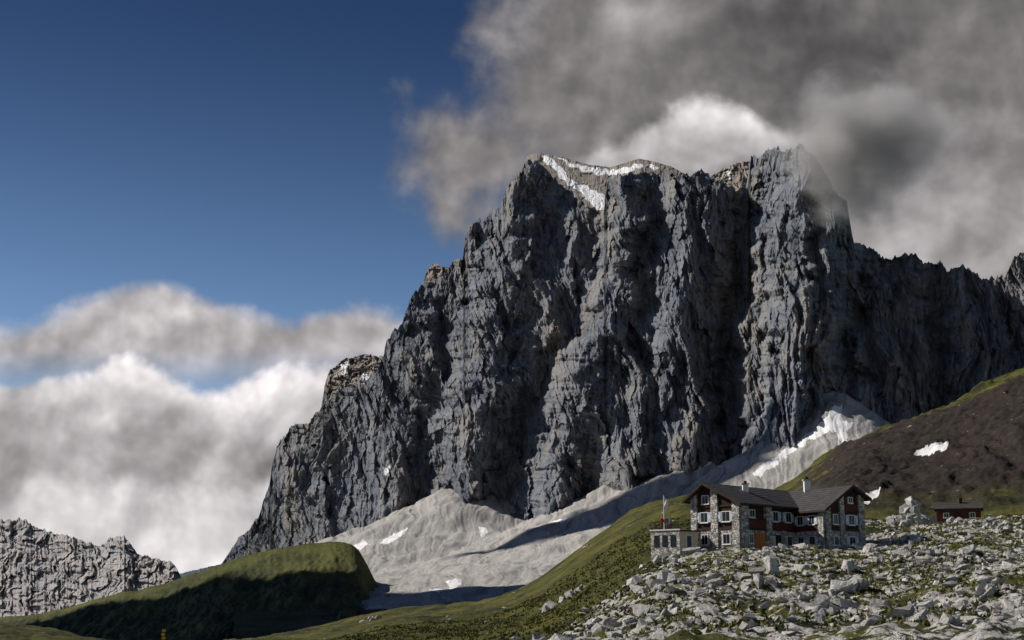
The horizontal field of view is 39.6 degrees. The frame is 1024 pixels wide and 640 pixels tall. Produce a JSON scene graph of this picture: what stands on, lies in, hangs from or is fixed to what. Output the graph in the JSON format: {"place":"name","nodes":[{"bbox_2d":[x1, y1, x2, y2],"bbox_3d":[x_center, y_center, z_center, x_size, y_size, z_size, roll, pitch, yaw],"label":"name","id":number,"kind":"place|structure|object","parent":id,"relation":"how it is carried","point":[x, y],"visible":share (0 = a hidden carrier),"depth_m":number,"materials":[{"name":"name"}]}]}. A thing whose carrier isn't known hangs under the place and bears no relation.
{"place":"outdoors","nodes":[
{"label":"outdoors","id":0,"kind":"place"},
{"bbox_2d":[0,517,180,616],"bbox_3d":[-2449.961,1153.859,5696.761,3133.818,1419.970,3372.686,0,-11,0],"label":"distant mountains","id":1,"kind":"structure","parent":0,"point":[42,571],"depth_m":4910.14,"materials":[{"name":"grey stone"}]},
{"bbox_2d":[0,541,378,639],"bbox_3d":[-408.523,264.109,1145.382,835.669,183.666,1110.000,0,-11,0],"label":"grassy hill","id":2,"kind":"structure","parent":0,"point":[208,603],"depth_m":1194.63,"materials":[{"name":"green plant"}]},
{"bbox_2d":[180,564,220,577],"bbox_3d":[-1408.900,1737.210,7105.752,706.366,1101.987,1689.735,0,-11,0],"label":"distant hill","id":3,"kind":"structure","parent":0,"point":[191,572],"depth_m":7045.60,"materials":[{"name":"grey stone"}]},
{"bbox_2d":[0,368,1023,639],"bbox_3d":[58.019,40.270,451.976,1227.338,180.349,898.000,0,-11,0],"label":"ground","id":4,"kind":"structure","parent":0,"point":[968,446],"depth_m":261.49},
{"bbox_2d":[161,629,165,639],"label":"trail signpost","id":5,"kind":"object","parent":4,"relation":"on","point":[163,634],"visible":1,"depth_m":73.19,"materials":[{"name":"yellow wood"}]},
{"bbox_2d":[359,584,583,622],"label":"limestone slabs","id":6,"kind":"structure","parent":4,"relation":"on","point":[549,605],"depth_m":200.73,"materials":[{"name":"grey stone"}]},
{"bbox_2d":[311,489,803,637],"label":"scattered rocks","id":7,"kind":"object","parent":4,"relation":"on","point":[796,557],"visible":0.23,"depth_m":249.44,"materials":[{"name":"stone"}]},
{"bbox_2d":[817,512,825,548],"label":"pillar","id":8,"kind":"structure","parent":4,"relation":"on","point":[821,529],"depth_m":174.01,"materials":[{"name":"stone"}]},
{"bbox_2d":[933,498,982,521],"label":"wooden shed","id":9,"kind":"structure","parent":4,"relation":"on","point":[945,511],"depth_m":216.75,"materials":[{"name":"red wood"}]},
{"bbox_2d":[954,512,960,518],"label":"shed door","id":10,"kind":"structure","parent":9,"relation":"in","point":[957,514],"depth_m":216.41,"materials":[{"name":"brown wood"}]},
{"bbox_2d":[0,0,1023,573],"label":"sky","id":11,"kind":"structure","parent":0,"point":[208,208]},
{"bbox_2d":[234,391,890,638],"bbox_3d":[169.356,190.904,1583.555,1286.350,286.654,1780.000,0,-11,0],"label":"scree slope","id":12,"kind":"structure","parent":0,"point":[445,546],"depth_m":1714.05,"materials":[{"name":"grey gravel"}]},
{"bbox_2d":[222,143,1023,563],"bbox_3d":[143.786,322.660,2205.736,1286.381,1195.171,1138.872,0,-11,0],"label":"mountain cliff","id":13,"kind":"structure","parent":0,"point":[552,343],"depth_m":2033.03,"materials":[{"name":"grey stone"}]},
{"bbox_2d":[321,354,382,406],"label":"rock knob","id":14,"kind":"object","parent":13,"relation":"on","point":[359,370],"visible":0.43,"depth_m":2534.37,"materials":[{"name":"grey stone"}]},
{"bbox_2d":[423,263,447,283],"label":"rock knob","id":15,"kind":"object","parent":13,"relation":"on","point":[434,272],"visible":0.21,"depth_m":2456.01,"materials":[{"name":"grey stone"}]},
{"bbox_2d":[525,153,683,210],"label":"mountain summit","id":16,"kind":"structure","parent":13,"relation":"attached to","point":[586,183],"depth_m":2585.12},
{"bbox_2d":[712,158,758,190],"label":"mountain summit","id":17,"kind":"structure","parent":13,"relation":"attached to","point":[735,176],"depth_m":2461.20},
{"bbox_2d":[509,514,1023,639],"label":"rock field","id":18,"kind":"structure","parent":0,"point":[1012,610],"depth_m":109.23,"materials":[{"name":"stone"}]},
{"bbox_2d":[651,530,700,561],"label":"terrace wall","id":19,"kind":"structure","parent":18,"relation":"on","point":[660,550],"depth_m":170.98,"materials":[{"name":"grey stone"}]},
{"bbox_2d":[654,535,658,546],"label":"terrace window","id":20,"kind":"structure","parent":19,"relation":"attached to","point":[656,540],"depth_m":171.55,"materials":[{"name":"black glass"}]},
{"bbox_2d":[662,535,666,546],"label":"terrace window","id":21,"kind":"structure","parent":19,"relation":"attached to","point":[664,540],"depth_m":170.87,"materials":[{"name":"black glass"}]},
{"bbox_2d":[649,529,681,530],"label":"terrace cap","id":22,"kind":"object","parent":19,"relation":"on","point":[665,529],"visible":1,"depth_m":171.06,"materials":[{"name":"grey concrete"}]},
{"bbox_2d":[663,495,667,528],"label":"flagpole","id":23,"kind":"object","parent":19,"relation":"on","point":[665,504],"visible":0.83,"depth_m":173.92,"materials":[{"name":"white metal"}]},
{"bbox_2d":[670,535,675,546],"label":"terrace window","id":24,"kind":"structure","parent":19,"relation":"attached to","point":[672,540],"depth_m":170.15,"materials":[{"name":"black glass"}]},
{"bbox_2d":[679,531,697,553],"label":"annex","id":25,"kind":"object","parent":19,"relation":"on","point":[683,534],"visible":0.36,"depth_m":170.10,"materials":[{"name":"beige paint"}]},
{"bbox_2d":[678,530,699,531],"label":"annex roof","id":26,"kind":"structure","parent":25,"relation":"attached to","point":[690,530],"depth_m":170.35,"materials":[{"name":"grey concrete"}]},
{"bbox_2d":[687,536,691,547],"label":"annex door panel","id":27,"kind":"structure","parent":25,"relation":"attached to","point":[689,541],"depth_m":170.07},
{"bbox_2d":[700,529,740,549],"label":"stone base gable","id":28,"kind":"structure","parent":18,"relation":"on","point":[721,532],"depth_m":172.14,"materials":[{"name":"grey stone"}]},
{"bbox_2d":[697,486,794,531],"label":"walls","id":29,"kind":"structure","parent":18,"relation":"on","point":[723,500],"depth_m":173.93,"materials":[{"name":"brown wood"}]},
{"bbox_2d":[684,485,703,502],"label":"roof","id":30,"kind":"structure","parent":29,"relation":"on","point":[694,494],"depth_m":175.50,"materials":[{"name":"wood"}]},
{"bbox_2d":[682,483,700,503],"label":"bargeboard","id":31,"kind":"object","parent":30,"relation":"attached to","point":[690,494],"visible":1,"depth_m":175.13,"materials":[{"name":"brown wood"}]},
{"bbox_2d":[700,512,708,522],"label":"window frame","id":32,"kind":"object","parent":29,"relation":"attached to","point":[707,517],"visible":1,"depth_m":174.14,"materials":[{"name":"white wood"}]},
{"bbox_2d":[721,511,729,521],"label":"window frame","id":33,"kind":"object","parent":29,"relation":"attached to","point":[725,514],"visible":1,"depth_m":172.02,"materials":[{"name":"white wood"}]},
{"bbox_2d":[722,512,725,520],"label":"window glass","id":34,"kind":"object","parent":33,"relation":"attached to","point":[723,516],"visible":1,"depth_m":172.15,"materials":[{"name":"grey glass"}]},
{"bbox_2d":[705,483,798,507],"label":"roof","id":35,"kind":"structure","parent":29,"relation":"attached to","point":[771,497],"depth_m":177.03,"materials":[{"name":"tile"}]},
{"bbox_2d":[701,482,740,504],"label":"bargeboard","id":36,"kind":"object","parent":35,"relation":"attached to","point":[720,493],"visible":1,"depth_m":171.93,"materials":[{"name":"brown wood"}]},
{"bbox_2d":[742,484,748,492],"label":"chimney","id":37,"kind":"object","parent":35,"relation":"on","point":[745,487],"visible":0.93,"depth_m":177.53,"materials":[{"name":"white paint"}]},
{"bbox_2d":[741,503,798,509],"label":"gutter","id":38,"kind":"object","parent":35,"relation":"attached to","point":[769,506],"visible":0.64,"depth_m":173.91,"materials":[{"name":"brown metal"}]},
{"bbox_2d":[772,523,794,530],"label":"panel","id":39,"kind":"object","parent":29,"relation":"attached to","point":[781,526],"visible":1,"depth_m":176.36,"materials":[{"name":"red wood"}]},
{"bbox_2d":[782,512,785,521],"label":"shutter","id":40,"kind":"object","parent":29,"relation":"attached to","point":[783,514],"visible":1,"depth_m":176.73,"materials":[{"name":"white paint"}]},
{"bbox_2d":[791,510,824,513],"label":"gutter","id":41,"kind":"object","parent":29,"relation":"attached to","point":[808,511],"visible":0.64,"depth_m":175.63,"materials":[{"name":"brown metal"}]},
{"bbox_2d":[788,485,851,511],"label":"roof","id":42,"kind":"structure","parent":29,"relation":"on","point":[817,499],"depth_m":178.20,"materials":[{"name":"tile"}]},
{"bbox_2d":[803,480,810,491],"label":"chimney","id":43,"kind":"object","parent":42,"relation":"on","point":[806,485],"visible":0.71,"depth_m":183.03,"materials":[{"name":"white paint"}]},
{"bbox_2d":[825,485,853,511],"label":"bargeboard","id":44,"kind":"object","parent":42,"relation":"attached to","point":[839,498],"visible":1,"depth_m":174.81,"materials":[{"name":"brown wood"}]},
{"bbox_2d":[741,530,794,547],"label":"stone base side","id":45,"kind":"object","parent":18,"relation":"on","point":[792,534],"visible":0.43,"depth_m":175.31,"materials":[{"name":"grey stone"}]},
{"bbox_2d":[690,494,697,529],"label":"pillar","id":46,"kind":"structure","parent":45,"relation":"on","point":[694,508],"depth_m":175.22,"materials":[{"name":"stone"}]},
{"bbox_2d":[701,534,708,544],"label":"window frame","id":47,"kind":"object","parent":45,"relation":"attached to","point":[704,539],"visible":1,"depth_m":173.57,"materials":[{"name":"white wood"}]},
{"bbox_2d":[710,490,718,550],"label":"pillar","id":48,"kind":"structure","parent":45,"relation":"on","point":[714,509],"depth_m":172.92,"materials":[{"name":"stone"}]},
{"bbox_2d":[697,505,730,507],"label":"beam","id":49,"kind":"structure","parent":48,"relation":"on","point":[709,506],"depth_m":173.94,"materials":[{"name":"brown wood"}]},
{"bbox_2d":[697,527,731,529],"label":"beam","id":50,"kind":"structure","parent":45,"relation":"on","point":[720,528],"depth_m":172.41,"materials":[{"name":"brown wood"}]},
{"bbox_2d":[722,533,730,543],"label":"window frame","id":51,"kind":"object","parent":45,"relation":"attached to","point":[726,538],"visible":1,"depth_m":171.34,"materials":[{"name":"white wood"}]},
{"bbox_2d":[723,534,725,543],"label":"window glass","id":52,"kind":"object","parent":51,"relation":"attached to","point":[724,538],"visible":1,"depth_m":171.62,"materials":[{"name":"black glass"}]},
{"bbox_2d":[726,534,729,543],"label":"window glass","id":53,"kind":"object","parent":51,"relation":"attached to","point":[728,537],"visible":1,"depth_m":171.25,"materials":[{"name":"black glass"}]},
{"bbox_2d":[731,501,740,547],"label":"pillar","id":54,"kind":"structure","parent":45,"relation":"on","point":[736,529],"depth_m":170.63,"materials":[{"name":"stone"}]},
{"bbox_2d":[740,505,749,547],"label":"pillar","id":55,"kind":"structure","parent":45,"relation":"on","point":[744,518],"depth_m":170.51,"materials":[{"name":"stone"}]},
{"bbox_2d":[754,533,765,549],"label":"wood door","id":56,"kind":"structure","parent":45,"relation":"attached to","point":[759,544],"depth_m":172.20,"materials":[{"name":"brown wood"}]},
{"bbox_2d":[763,507,772,546],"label":"pillar","id":57,"kind":"structure","parent":45,"relation":"on","point":[769,529],"depth_m":173.86,"materials":[{"name":"stone"}]},
{"bbox_2d":[773,535,780,545],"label":"porch opening","id":58,"kind":"object","parent":45,"relation":"attached to","point":[778,538],"visible":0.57,"depth_m":175.26,"materials":[{"name":"black"}]},
{"bbox_2d":[773,536,775,545],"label":"porch door","id":59,"kind":"structure","parent":58,"relation":"in","point":[774,540],"depth_m":174.62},
{"bbox_2d":[781,531,786,545],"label":"pillar","id":60,"kind":"structure","parent":45,"relation":"on","point":[783,537],"depth_m":175.78,"materials":[{"name":"stone"}]},
{"bbox_2d":[794,490,857,531],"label":"walls","id":61,"kind":"structure","parent":18,"relation":"on","point":[834,507],"depth_m":176.75,"materials":[{"name":"brown wood"}]},
{"bbox_2d":[795,531,818,547],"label":"stone base","id":62,"kind":"object","parent":61,"relation":"attached to","point":[806,534],"visible":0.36,"depth_m":176.35,"materials":[{"name":"grey stone"}]},
{"bbox_2d":[796,526,817,531],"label":"panel","id":63,"kind":"object","parent":61,"relation":"attached to","point":[812,528],"visible":1,"depth_m":176.31,"materials":[{"name":"red wood"}]},
{"bbox_2d":[824,508,831,548],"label":"pillar","id":64,"kind":"structure","parent":61,"relation":"attached to","point":[828,527],"depth_m":173.86,"materials":[{"name":"stone"}]},
{"bbox_2d":[838,496,845,547],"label":"pillar","id":65,"kind":"structure","parent":61,"relation":"attached to","point":[841,512],"depth_m":175.44,"materials":[{"name":"stone"}]},
{"bbox_2d":[825,530,858,548],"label":"stone base gable","id":66,"kind":"structure","parent":61,"relation":"attached to","point":[848,533],"depth_m":174.93,"materials":[{"name":"grey stone"}]},
{"bbox_2d":[832,528,858,531],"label":"beam","id":67,"kind":"structure","parent":66,"relation":"on","point":[833,529],"depth_m":175.86,"materials":[{"name":"brown wood"}]},
{"bbox_2d":[845,515,848,524],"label":"shutter","id":68,"kind":"object","parent":61,"relation":"attached to","point":[846,522],"visible":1,"depth_m":176.06,"materials":[{"name":"white paint"}]},
{"bbox_2d":[844,504,857,511],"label":"red panel","id":69,"kind":"object","parent":61,"relation":"attached to","point":[851,507],"visible":1,"depth_m":177.00,"materials":[{"name":"brown wood"}]},
{"bbox_2d":[851,488,868,500],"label":"roof","id":70,"kind":"structure","parent":61,"relation":"on","point":[860,494],"depth_m":178.00,"materials":[{"name":"wood"}]},
{"bbox_2d":[854,485,871,500],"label":"bargeboard","id":71,"kind":"object","parent":70,"relation":"attached to","point":[862,492],"visible":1,"depth_m":177.41,"materials":[{"name":"brown wood"}]},
{"bbox_2d":[857,495,865,543],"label":"pillar","id":72,"kind":"structure","parent":61,"relation":"attached to","point":[861,519],"depth_m":177.52,"materials":[{"name":"stone"}]},
{"bbox_2d":[885,496,937,526],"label":"rock outcrop","id":73,"kind":"object","parent":18,"relation":"on","point":[909,510],"visible":0.81,"depth_m":199.98,"materials":[{"name":"stone"}]},
{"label":"beam","id":74,"kind":"object","parent":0,"visible":0},
{"bbox_2d":[749,519,765,528],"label":"balcony panel","id":75,"kind":"structure","parent":74,"relation":"on","point":[756,523],"depth_m":172.32,"materials":[{"name":"brown wood"}]}
]}

